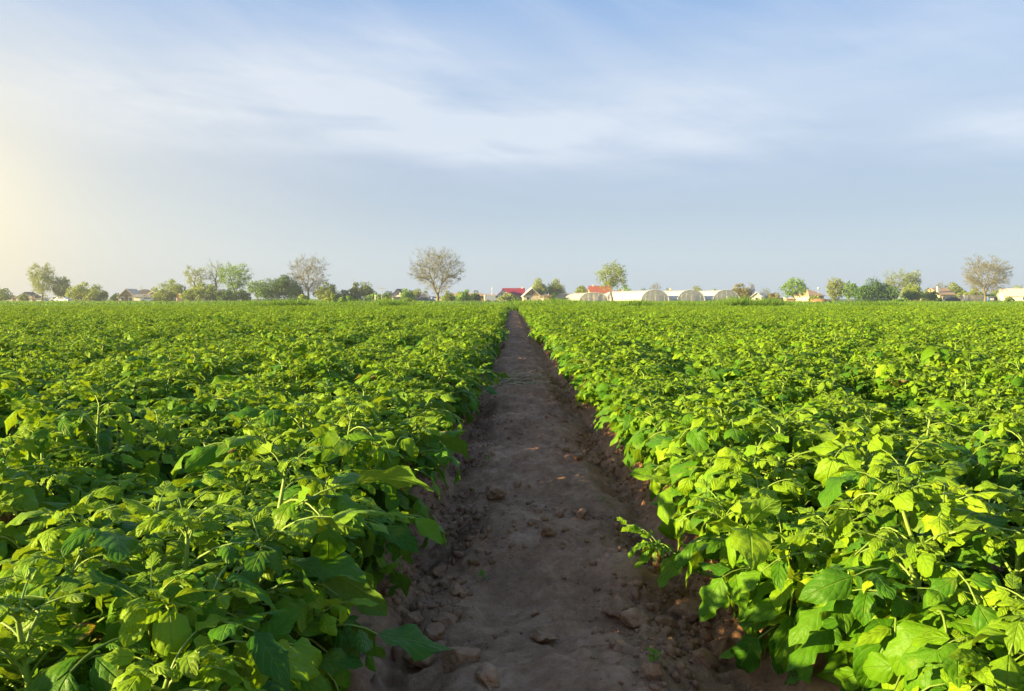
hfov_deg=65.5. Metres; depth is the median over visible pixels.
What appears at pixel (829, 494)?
potato plant
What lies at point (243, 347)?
potato plant
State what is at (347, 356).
potato plant
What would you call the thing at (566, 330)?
potato plant
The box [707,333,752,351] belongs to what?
potato plant
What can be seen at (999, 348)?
potato plant
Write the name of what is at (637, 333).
potato plant
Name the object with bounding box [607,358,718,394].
potato plant
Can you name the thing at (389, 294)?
green shrub
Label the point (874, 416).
potato plant
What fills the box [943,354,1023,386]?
potato plant
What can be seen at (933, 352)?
potato plant
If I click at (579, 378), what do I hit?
potato plant
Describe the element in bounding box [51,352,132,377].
potato plant
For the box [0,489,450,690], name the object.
potato plant
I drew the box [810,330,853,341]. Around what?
potato plant
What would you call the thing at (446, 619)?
soil clod
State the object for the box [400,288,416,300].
green shrub
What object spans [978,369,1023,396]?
potato plant
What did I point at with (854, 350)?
potato plant
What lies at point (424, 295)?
white cottage
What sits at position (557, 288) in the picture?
leafy tree
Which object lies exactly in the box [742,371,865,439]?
potato plant
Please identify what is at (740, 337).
potato plant
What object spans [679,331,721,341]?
potato plant
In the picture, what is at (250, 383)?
potato plant
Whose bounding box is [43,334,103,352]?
potato plant
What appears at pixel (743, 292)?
brown tree
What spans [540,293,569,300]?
greenhouse
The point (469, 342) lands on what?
potato plant
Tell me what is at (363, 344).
potato plant
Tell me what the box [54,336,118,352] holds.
potato plant
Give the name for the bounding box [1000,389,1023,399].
potato plant
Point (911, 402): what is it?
potato plant
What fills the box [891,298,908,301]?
green shrub
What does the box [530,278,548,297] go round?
leafy tree
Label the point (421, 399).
potato plant
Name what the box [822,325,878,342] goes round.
potato plant
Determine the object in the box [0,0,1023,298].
sky
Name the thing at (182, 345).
potato plant
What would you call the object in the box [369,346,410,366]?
potato plant
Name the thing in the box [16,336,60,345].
potato plant
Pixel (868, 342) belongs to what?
potato plant
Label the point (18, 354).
potato plant
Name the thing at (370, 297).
green shrub
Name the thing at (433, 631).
soil clod
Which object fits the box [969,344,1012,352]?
potato plant
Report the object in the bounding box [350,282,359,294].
narrow tree
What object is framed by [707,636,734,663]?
soil clod
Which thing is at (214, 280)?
sparse tree
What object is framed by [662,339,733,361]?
potato plant
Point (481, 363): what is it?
potato plant
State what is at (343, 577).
potato plant
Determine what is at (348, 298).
green shrub
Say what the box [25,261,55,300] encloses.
tall tree
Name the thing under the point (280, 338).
potato plant
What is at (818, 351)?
potato plant
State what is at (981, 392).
potato plant
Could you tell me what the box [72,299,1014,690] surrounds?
ground
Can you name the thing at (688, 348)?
potato plant
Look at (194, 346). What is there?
potato plant
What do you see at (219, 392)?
potato plant
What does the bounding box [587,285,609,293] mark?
red roofed house
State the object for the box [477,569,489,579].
seedling
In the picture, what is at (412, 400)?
potato plant
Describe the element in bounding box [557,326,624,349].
potato plant
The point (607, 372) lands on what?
potato plant
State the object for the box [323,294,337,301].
green shrub
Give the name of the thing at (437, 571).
soil clod
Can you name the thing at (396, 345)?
potato plant
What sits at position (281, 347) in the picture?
potato plant
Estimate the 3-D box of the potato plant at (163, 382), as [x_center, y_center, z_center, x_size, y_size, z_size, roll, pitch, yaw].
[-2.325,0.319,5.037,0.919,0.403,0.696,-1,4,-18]
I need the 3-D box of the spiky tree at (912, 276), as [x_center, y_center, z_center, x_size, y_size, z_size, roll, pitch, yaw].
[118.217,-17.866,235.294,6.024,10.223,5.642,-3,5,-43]
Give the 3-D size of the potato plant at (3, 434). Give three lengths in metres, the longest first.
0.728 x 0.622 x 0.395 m
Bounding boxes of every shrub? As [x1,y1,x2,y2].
[18,293,29,300]
[298,294,309,300]
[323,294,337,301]
[337,295,354,302]
[365,292,382,301]
[382,291,392,298]
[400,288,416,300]
[411,288,430,298]
[440,290,455,301]
[496,293,519,301]
[764,292,780,300]
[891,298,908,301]
[1004,296,1014,301]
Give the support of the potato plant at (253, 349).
on the ground at (504, 599)
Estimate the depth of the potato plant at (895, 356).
7.19 m
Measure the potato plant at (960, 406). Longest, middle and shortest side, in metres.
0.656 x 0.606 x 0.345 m
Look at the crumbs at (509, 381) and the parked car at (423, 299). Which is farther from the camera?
the parked car at (423, 299)
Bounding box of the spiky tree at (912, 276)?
[903,269,922,287]
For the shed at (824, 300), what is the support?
on the ground at (504, 599)
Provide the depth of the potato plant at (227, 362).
5.58 m
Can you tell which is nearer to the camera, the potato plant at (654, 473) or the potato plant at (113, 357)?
the potato plant at (654, 473)
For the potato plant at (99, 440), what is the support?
on the ground at (504, 599)
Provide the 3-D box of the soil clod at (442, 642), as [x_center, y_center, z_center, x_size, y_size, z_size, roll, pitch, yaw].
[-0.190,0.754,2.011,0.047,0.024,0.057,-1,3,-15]
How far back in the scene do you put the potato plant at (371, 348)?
7.35 m
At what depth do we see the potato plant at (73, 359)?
6.95 m
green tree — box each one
[617,285,631,290]
[840,280,858,300]
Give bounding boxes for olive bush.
[312,282,341,300]
[808,295,822,300]
[898,282,926,300]
[919,288,939,301]
[956,287,983,297]
[986,288,1001,296]
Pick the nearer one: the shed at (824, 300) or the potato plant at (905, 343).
the potato plant at (905, 343)
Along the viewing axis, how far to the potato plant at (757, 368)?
5.49 m
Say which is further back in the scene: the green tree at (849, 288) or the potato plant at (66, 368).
the green tree at (849, 288)
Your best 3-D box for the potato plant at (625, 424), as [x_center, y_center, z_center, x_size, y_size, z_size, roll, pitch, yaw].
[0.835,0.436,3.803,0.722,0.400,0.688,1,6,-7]
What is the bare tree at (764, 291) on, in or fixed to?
on the ground at (504, 599)
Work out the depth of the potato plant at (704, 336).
9.97 m
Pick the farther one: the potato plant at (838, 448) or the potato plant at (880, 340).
the potato plant at (880, 340)
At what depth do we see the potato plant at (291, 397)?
4.55 m
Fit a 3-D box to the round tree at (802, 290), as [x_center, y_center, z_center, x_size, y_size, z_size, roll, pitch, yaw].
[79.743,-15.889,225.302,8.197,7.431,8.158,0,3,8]
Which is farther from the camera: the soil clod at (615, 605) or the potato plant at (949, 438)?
the potato plant at (949, 438)
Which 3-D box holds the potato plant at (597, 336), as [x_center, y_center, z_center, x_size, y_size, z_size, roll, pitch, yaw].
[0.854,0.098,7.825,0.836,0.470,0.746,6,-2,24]
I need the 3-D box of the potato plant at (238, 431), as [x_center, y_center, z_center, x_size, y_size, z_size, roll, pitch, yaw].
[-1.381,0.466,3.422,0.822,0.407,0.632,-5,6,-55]
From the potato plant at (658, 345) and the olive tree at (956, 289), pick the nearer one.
the potato plant at (658, 345)
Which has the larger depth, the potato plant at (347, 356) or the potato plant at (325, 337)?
the potato plant at (325, 337)
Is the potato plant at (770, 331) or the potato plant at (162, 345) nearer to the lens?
the potato plant at (162, 345)
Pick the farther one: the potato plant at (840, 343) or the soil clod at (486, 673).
the potato plant at (840, 343)
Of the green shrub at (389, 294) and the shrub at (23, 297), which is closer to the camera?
the shrub at (23, 297)
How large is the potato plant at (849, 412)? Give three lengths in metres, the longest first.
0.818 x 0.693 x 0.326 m
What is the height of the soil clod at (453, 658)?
0.066 m
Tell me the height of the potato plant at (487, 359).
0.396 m
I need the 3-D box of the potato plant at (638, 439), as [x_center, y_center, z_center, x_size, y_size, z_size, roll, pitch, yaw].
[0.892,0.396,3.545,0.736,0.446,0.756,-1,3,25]
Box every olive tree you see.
[357,282,374,300]
[574,285,586,292]
[692,285,702,290]
[949,282,963,296]
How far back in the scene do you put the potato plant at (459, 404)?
4.93 m
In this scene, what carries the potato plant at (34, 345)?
on the ground at (504, 599)
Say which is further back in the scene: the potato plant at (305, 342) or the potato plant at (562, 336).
the potato plant at (562, 336)
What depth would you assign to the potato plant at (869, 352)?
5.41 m
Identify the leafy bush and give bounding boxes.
[454,289,471,301]
[470,290,481,301]
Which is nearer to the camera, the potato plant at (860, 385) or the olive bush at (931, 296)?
the potato plant at (860, 385)
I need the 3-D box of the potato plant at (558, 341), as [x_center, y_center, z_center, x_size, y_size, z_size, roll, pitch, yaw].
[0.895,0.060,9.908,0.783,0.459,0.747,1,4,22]
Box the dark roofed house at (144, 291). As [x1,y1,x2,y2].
[139,289,149,293]
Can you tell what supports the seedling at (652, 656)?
on the ground at (504, 599)
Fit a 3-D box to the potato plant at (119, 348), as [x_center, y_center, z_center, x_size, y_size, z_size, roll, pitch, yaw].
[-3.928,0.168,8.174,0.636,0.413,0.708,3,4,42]
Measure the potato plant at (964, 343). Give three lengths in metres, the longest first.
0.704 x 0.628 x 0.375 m
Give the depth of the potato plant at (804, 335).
8.95 m
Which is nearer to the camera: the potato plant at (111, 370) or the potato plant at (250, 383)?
the potato plant at (250, 383)
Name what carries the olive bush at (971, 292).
on the ground at (504, 599)
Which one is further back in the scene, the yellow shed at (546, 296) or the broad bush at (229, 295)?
the yellow shed at (546, 296)
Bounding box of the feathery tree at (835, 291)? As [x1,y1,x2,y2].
[824,276,844,301]
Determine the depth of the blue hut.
245.56 m
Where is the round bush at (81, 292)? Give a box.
[65,282,108,300]
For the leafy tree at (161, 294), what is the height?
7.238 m
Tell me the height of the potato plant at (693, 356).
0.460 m
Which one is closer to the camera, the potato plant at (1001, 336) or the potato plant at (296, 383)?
the potato plant at (296, 383)
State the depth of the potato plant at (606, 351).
7.21 m
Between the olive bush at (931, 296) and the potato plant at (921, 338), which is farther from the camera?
the olive bush at (931, 296)
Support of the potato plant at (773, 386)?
on the ground at (504, 599)
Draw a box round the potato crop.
[0,303,1023,352]
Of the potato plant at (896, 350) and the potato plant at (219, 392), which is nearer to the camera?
the potato plant at (219, 392)
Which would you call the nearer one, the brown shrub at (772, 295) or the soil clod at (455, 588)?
the soil clod at (455, 588)
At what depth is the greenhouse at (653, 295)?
236.56 m
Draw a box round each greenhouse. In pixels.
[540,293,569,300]
[565,292,608,300]
[605,290,668,301]
[664,290,704,301]
[700,290,739,300]
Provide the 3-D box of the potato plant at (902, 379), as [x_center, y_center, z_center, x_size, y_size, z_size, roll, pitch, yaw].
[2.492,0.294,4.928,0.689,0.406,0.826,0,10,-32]
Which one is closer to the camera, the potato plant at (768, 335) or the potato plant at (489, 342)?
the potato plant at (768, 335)
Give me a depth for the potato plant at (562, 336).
9.31 m
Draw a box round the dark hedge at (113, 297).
[109,293,118,300]
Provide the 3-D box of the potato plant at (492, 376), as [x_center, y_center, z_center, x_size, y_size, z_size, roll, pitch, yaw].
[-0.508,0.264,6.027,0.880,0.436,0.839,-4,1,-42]
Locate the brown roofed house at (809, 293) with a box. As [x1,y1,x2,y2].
[793,290,824,301]
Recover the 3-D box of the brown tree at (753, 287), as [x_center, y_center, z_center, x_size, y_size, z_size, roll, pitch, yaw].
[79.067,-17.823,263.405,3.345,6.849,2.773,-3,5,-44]
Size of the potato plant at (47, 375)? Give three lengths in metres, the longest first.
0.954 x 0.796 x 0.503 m
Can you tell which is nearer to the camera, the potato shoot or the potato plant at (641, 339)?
the potato shoot
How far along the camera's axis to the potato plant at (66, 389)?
4.21 m
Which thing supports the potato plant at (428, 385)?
on the ground at (504, 599)
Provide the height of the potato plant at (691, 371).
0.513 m
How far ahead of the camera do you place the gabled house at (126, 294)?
257.50 m
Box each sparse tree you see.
[182,265,210,300]
[207,260,223,291]
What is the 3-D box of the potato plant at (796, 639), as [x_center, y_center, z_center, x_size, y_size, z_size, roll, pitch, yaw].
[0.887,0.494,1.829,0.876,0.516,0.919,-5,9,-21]
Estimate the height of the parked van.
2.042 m
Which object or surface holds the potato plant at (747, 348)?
on the ground at (504, 599)
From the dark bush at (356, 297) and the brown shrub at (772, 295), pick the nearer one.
the dark bush at (356, 297)
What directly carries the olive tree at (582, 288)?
on the ground at (504, 599)
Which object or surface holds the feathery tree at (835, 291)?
on the ground at (504, 599)
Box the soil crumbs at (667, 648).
[372,368,734,690]
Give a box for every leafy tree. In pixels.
[0,288,13,300]
[50,276,70,296]
[151,278,185,301]
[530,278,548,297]
[546,278,565,295]
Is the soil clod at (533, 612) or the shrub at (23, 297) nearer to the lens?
the soil clod at (533, 612)
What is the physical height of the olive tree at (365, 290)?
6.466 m
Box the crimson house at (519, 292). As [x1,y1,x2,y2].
[502,286,524,299]
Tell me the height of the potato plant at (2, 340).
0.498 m
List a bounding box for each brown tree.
[732,283,752,298]
[748,283,755,294]
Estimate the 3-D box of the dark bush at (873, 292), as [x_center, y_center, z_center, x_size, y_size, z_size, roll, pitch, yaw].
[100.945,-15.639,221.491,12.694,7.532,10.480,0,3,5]
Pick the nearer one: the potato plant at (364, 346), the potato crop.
the potato plant at (364, 346)
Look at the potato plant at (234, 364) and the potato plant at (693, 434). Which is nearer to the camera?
the potato plant at (693, 434)
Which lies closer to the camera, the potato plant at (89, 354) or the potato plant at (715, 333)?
the potato plant at (89, 354)
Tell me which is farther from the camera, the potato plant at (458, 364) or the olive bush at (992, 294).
the olive bush at (992, 294)
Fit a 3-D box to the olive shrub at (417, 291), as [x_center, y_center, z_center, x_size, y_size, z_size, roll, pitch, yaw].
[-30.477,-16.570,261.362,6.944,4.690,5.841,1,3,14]
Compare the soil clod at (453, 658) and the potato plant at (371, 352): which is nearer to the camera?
the soil clod at (453, 658)
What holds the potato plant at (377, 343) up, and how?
on the ground at (504, 599)
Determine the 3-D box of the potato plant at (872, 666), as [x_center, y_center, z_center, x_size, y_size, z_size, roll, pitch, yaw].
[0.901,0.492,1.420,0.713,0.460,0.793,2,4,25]
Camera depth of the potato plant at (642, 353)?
6.42 m
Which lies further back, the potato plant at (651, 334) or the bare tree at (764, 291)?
the bare tree at (764, 291)
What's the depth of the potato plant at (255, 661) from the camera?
1.19 m
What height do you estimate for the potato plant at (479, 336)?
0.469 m
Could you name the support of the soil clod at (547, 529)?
on the ground at (504, 599)
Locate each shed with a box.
[16,292,40,301]
[29,295,48,301]
[132,294,152,300]
[542,295,551,300]
[809,299,830,302]
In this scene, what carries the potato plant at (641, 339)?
on the ground at (504, 599)
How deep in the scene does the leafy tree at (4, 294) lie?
234.50 m
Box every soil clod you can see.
[392,646,406,660]
[401,611,423,626]
[402,637,435,669]
[422,622,444,641]
[430,565,446,576]
[431,611,458,628]
[434,640,446,645]
[441,646,481,673]
[449,582,463,594]
[475,662,499,689]
[485,485,507,498]
[526,499,535,504]
[529,608,538,616]
[529,629,558,642]
[540,523,557,535]
[574,453,583,459]
[576,508,587,518]
[584,457,601,464]
[602,593,634,618]
[619,607,650,627]
[641,661,662,680]
[655,615,675,626]
[670,596,701,623]
[674,648,681,656]
[688,647,719,669]
[699,604,721,620]
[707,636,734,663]
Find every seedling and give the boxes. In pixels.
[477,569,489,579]
[647,647,664,662]
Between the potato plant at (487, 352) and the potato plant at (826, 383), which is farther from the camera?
the potato plant at (487, 352)
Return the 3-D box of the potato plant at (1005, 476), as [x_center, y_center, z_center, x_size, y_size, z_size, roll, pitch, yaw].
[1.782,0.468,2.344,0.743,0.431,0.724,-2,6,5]
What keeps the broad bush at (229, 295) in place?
on the ground at (504, 599)
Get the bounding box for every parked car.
[54,297,71,300]
[140,297,154,300]
[418,297,431,300]
[945,297,959,300]
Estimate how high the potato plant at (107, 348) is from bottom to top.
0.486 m
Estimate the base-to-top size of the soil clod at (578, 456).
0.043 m
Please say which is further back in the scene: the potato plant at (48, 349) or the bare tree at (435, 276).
the bare tree at (435, 276)
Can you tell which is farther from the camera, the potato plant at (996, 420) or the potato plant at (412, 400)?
the potato plant at (412, 400)
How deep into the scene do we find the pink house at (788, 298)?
253.60 m
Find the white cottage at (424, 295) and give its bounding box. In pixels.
[419,293,430,298]
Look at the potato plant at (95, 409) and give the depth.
3.96 m
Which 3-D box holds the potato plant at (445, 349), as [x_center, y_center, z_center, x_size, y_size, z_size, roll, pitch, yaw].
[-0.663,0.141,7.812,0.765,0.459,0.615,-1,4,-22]
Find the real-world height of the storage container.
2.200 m
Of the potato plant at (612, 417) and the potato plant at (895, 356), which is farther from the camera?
the potato plant at (895, 356)
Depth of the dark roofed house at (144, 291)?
273.71 m
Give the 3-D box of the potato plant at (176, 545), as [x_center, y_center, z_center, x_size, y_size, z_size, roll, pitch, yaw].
[-0.721,0.521,2.002,0.620,0.319,0.823,-3,4,-40]
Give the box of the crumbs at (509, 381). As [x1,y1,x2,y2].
[481,369,569,393]
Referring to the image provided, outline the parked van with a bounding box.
[484,295,497,301]
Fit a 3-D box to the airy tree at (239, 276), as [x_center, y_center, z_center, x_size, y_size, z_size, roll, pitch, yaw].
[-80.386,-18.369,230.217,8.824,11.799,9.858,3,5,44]
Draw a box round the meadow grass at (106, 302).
[0,300,1023,305]
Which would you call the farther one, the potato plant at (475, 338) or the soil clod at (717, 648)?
the potato plant at (475, 338)
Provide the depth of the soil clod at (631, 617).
2.07 m
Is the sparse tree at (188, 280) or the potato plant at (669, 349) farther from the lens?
the sparse tree at (188, 280)
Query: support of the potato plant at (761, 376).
on the ground at (504, 599)
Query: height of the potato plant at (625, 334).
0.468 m
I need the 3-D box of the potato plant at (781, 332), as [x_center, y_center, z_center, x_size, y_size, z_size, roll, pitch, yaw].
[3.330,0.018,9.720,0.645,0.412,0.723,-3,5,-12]
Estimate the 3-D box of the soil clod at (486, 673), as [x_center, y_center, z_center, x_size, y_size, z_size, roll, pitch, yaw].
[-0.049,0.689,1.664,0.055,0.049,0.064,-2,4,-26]
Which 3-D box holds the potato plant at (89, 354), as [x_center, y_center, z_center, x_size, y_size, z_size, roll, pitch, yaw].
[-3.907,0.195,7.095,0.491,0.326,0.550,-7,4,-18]
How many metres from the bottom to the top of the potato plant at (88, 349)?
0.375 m
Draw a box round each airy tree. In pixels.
[215,262,253,290]
[246,280,267,300]
[595,260,628,301]
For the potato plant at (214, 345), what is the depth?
6.22 m
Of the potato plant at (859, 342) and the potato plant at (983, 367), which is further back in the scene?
the potato plant at (859, 342)
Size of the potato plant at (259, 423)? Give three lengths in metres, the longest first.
0.961 x 0.802 x 0.493 m
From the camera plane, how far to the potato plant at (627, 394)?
4.32 m
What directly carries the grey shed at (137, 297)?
on the ground at (504, 599)
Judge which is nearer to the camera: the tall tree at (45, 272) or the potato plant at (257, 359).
the potato plant at (257, 359)
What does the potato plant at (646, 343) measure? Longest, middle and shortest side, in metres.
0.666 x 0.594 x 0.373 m
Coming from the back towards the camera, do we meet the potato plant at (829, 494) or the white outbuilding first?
the white outbuilding
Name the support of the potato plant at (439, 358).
on the ground at (504, 599)
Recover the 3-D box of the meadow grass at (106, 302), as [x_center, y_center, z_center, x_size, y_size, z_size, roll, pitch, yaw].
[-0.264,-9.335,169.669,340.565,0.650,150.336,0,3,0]
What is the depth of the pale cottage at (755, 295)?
257.49 m
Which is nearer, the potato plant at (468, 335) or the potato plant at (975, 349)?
the potato plant at (975, 349)
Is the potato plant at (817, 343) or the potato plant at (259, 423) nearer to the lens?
the potato plant at (259, 423)
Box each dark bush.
[256,274,305,300]
[336,289,362,300]
[850,278,900,301]
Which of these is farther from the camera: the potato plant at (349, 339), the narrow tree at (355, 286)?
the narrow tree at (355, 286)
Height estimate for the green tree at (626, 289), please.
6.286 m
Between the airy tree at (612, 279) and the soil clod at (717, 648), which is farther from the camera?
the airy tree at (612, 279)
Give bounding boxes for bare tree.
[286,254,330,297]
[405,245,465,300]
[649,283,661,289]
[759,288,769,298]
[882,267,910,298]
[961,253,1013,300]
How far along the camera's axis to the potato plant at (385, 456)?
2.48 m
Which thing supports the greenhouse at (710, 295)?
on the ground at (504, 599)
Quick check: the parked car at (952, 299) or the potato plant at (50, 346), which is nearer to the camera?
the potato plant at (50, 346)
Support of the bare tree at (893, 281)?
on the ground at (504, 599)
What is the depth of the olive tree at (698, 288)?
294.51 m
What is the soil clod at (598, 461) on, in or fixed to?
on the ground at (504, 599)
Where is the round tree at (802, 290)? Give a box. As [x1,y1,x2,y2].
[778,277,808,300]
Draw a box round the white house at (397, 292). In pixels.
[390,289,402,300]
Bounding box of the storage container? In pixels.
[959,295,983,301]
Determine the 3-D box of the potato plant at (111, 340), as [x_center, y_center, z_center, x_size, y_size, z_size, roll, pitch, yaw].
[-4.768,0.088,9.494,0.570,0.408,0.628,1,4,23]
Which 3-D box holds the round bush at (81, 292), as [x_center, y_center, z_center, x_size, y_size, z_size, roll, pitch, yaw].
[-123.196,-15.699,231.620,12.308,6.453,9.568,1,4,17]
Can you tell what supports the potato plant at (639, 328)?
on the ground at (504, 599)
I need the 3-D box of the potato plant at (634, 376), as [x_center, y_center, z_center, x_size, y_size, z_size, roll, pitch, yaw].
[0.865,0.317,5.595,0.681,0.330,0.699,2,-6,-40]
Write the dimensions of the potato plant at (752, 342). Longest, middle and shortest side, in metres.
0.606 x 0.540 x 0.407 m
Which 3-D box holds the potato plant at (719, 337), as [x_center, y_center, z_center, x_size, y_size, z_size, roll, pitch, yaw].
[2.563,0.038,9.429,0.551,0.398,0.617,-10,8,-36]
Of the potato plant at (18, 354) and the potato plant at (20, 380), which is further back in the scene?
the potato plant at (18, 354)
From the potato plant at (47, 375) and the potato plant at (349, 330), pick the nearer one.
the potato plant at (47, 375)
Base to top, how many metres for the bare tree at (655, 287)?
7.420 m
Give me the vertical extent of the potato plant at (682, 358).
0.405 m
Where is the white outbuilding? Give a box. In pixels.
[176,294,183,301]
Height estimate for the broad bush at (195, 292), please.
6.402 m
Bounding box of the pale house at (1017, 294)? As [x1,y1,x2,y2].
[996,288,1023,300]
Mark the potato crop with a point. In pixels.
(142, 325)
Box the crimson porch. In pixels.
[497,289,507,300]
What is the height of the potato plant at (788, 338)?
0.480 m
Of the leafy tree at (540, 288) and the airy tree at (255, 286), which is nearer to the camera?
the airy tree at (255, 286)
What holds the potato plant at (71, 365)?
on the ground at (504, 599)
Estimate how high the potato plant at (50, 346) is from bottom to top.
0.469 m
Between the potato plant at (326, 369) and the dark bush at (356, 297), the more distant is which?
the dark bush at (356, 297)
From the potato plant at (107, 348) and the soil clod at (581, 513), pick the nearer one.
the soil clod at (581, 513)
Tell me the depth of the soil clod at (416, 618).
2.13 m
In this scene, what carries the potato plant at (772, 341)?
on the ground at (504, 599)
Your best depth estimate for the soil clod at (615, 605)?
2.13 m
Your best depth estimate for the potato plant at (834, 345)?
8.15 m
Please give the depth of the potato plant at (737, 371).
5.28 m
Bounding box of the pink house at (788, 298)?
[781,297,796,300]
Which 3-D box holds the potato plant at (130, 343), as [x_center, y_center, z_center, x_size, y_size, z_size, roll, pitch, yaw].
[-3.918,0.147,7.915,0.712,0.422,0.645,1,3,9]
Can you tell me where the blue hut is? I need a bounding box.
[986,296,996,300]
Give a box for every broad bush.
[179,282,224,301]
[217,285,251,301]
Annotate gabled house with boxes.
[116,289,140,300]
[521,288,541,300]
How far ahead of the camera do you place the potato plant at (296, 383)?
4.77 m
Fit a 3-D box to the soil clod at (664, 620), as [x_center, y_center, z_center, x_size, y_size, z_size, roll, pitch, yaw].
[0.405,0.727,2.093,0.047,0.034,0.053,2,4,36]
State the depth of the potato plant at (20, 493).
1.89 m
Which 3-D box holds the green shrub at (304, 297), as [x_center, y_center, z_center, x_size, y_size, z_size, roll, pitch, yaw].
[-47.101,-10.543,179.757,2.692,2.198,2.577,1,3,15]
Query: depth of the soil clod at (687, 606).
2.17 m
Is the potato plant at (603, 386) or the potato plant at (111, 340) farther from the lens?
the potato plant at (111, 340)
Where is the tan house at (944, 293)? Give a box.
[927,287,955,300]
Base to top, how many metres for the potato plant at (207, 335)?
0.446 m
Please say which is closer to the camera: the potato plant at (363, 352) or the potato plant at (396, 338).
the potato plant at (363, 352)
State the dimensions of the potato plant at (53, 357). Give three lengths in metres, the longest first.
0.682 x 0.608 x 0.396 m
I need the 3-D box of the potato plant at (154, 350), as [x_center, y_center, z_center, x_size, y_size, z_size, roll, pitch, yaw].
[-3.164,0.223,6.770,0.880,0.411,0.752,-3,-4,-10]
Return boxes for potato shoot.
[616,517,724,580]
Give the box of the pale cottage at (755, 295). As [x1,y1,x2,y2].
[750,292,761,299]
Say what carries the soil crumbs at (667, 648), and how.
on the ground at (504, 599)
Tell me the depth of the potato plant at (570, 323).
10.62 m
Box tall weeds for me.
[8,295,1023,310]
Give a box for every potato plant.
[0,334,25,365]
[0,337,41,366]
[0,347,30,368]
[0,351,50,370]
[0,356,73,393]
[0,366,50,400]
[0,368,83,451]
[0,377,225,514]
[0,383,57,443]
[0,420,184,576]
[0,435,94,550]
[0,441,432,690]
[0,467,80,583]
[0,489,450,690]
[0,519,321,690]
[2,334,49,362]
[5,371,160,438]
[6,397,145,439]
[12,348,84,370]
[15,343,77,352]
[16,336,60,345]
[16,361,86,382]
[31,361,112,381]
[36,341,80,351]
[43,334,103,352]
[47,336,139,361]
[48,363,157,430]
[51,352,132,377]
[52,344,121,363]
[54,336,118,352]
[58,347,102,365]
[62,356,87,364]
[75,366,216,400]
[78,420,240,507]
[80,339,151,358]
[80,487,388,606]
[87,355,148,370]
[91,346,185,365]
[97,336,138,348]
[97,342,155,358]
[97,370,203,418]
[104,356,143,376]
[116,404,296,462]
[119,347,220,393]
[136,379,286,460]
[139,347,182,360]
[144,354,252,389]
[145,340,190,348]
[146,348,243,396]
[147,332,208,351]
[149,394,469,547]
[153,387,282,435]
[164,341,265,375]
[164,440,446,597]
[165,343,208,358]
[166,340,191,350]
[180,331,242,349]
[190,341,263,373]
[192,334,231,348]
[210,335,265,348]
[210,341,290,374]
[210,358,342,396]
[211,380,318,410]
[215,393,446,527]
[216,372,319,412]
[234,342,291,357]
[237,336,312,358]
[239,348,280,363]
[241,323,290,343]
[241,349,357,402]
[246,357,276,371]
[254,339,369,395]
[262,335,323,351]
[278,336,327,344]
[282,407,452,490]
[297,379,464,458]
[300,330,359,349]
[305,351,366,373]
[306,334,358,349]
[306,341,378,368]
[310,326,365,344]
[322,339,390,363]
[337,344,386,355]
[339,356,380,387]
[342,388,455,430]
[343,343,393,361]
[346,377,443,418]
[352,355,476,419]
[353,414,446,475]
[354,343,403,357]
[355,361,480,420]
[358,337,404,352]
[368,330,419,349]
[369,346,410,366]
[372,331,416,339]
[375,367,455,420]
[383,343,409,351]
[384,330,413,349]
[386,350,471,372]
[386,360,485,423]
[387,339,499,414]
[390,338,476,369]
[403,344,489,368]
[405,338,479,367]
[405,354,509,401]
[410,338,484,362]
[415,332,484,379]
[421,346,497,376]
[427,330,494,363]
[427,332,485,352]
[436,332,490,352]
[438,341,492,378]
[440,320,507,356]
[451,331,496,358]
[459,335,498,354]
[548,327,577,347]
[548,328,614,380]
[549,334,570,359]
[551,329,583,362]
[552,321,602,342]
[553,339,663,389]
[556,338,650,362]
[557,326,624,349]
[557,330,633,370]
[559,344,679,403]
[570,350,671,388]
[571,336,657,359]
[575,376,658,416]
[580,358,681,398]
[591,369,670,407]
[593,376,730,444]
[594,360,705,427]
[596,385,718,452]
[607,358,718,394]
[608,393,707,467]
[616,327,671,344]
[622,322,663,339]
[623,381,790,485]
[625,330,657,341]
[625,331,673,344]
[630,420,871,557]
[632,391,830,508]
[636,334,670,347]
[636,337,676,348]
[645,335,699,352]
[649,330,711,353]
[657,463,1023,690]
[658,337,728,372]
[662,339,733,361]
[666,340,728,372]
[669,401,975,567]
[672,347,738,368]
[673,341,766,381]
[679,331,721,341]
[680,343,775,378]
[686,327,723,342]
[689,437,1010,631]
[693,342,778,386]
[699,332,735,344]
[701,348,806,388]
[705,330,746,343]
[705,362,827,395]
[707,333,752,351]
[718,333,772,351]
[724,372,858,407]
[728,333,789,353]
[735,336,783,354]
[740,369,839,427]
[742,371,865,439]
[751,336,814,358]
[755,327,811,340]
[770,330,803,341]
[772,344,876,383]
[773,347,835,371]
[773,347,847,380]
[777,332,819,343]
[779,346,845,366]
[780,387,876,438]
[788,332,851,353]
[790,328,854,352]
[799,396,973,452]
[799,466,1023,690]
[805,337,861,354]
[808,350,875,387]
[808,399,927,435]
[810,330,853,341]
[819,345,935,397]
[819,402,1010,478]
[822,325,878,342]
[822,342,875,361]
[825,345,865,360]
[829,345,893,361]
[835,327,904,349]
[836,359,932,410]
[837,346,896,361]
[854,336,904,349]
[855,339,877,347]
[866,358,979,413]
[871,343,960,370]
[871,372,996,422]
[877,334,922,348]
[884,341,918,354]
[888,342,927,356]
[891,426,1018,519]
[891,582,1023,690]
[896,334,1003,377]
[901,330,942,349]
[902,409,1023,523]
[904,334,951,348]
[911,369,1023,430]
[918,357,1017,398]
[932,395,1023,435]
[937,337,997,351]
[939,338,985,351]
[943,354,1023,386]
[947,389,1023,467]
[957,345,1022,360]
[962,444,1023,526]
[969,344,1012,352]
[978,338,1023,370]
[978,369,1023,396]
[981,333,1023,345]
[986,353,1023,406]
[993,413,1023,443]
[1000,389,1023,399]
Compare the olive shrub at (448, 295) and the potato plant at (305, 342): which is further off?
the olive shrub at (448, 295)
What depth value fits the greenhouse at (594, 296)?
235.70 m

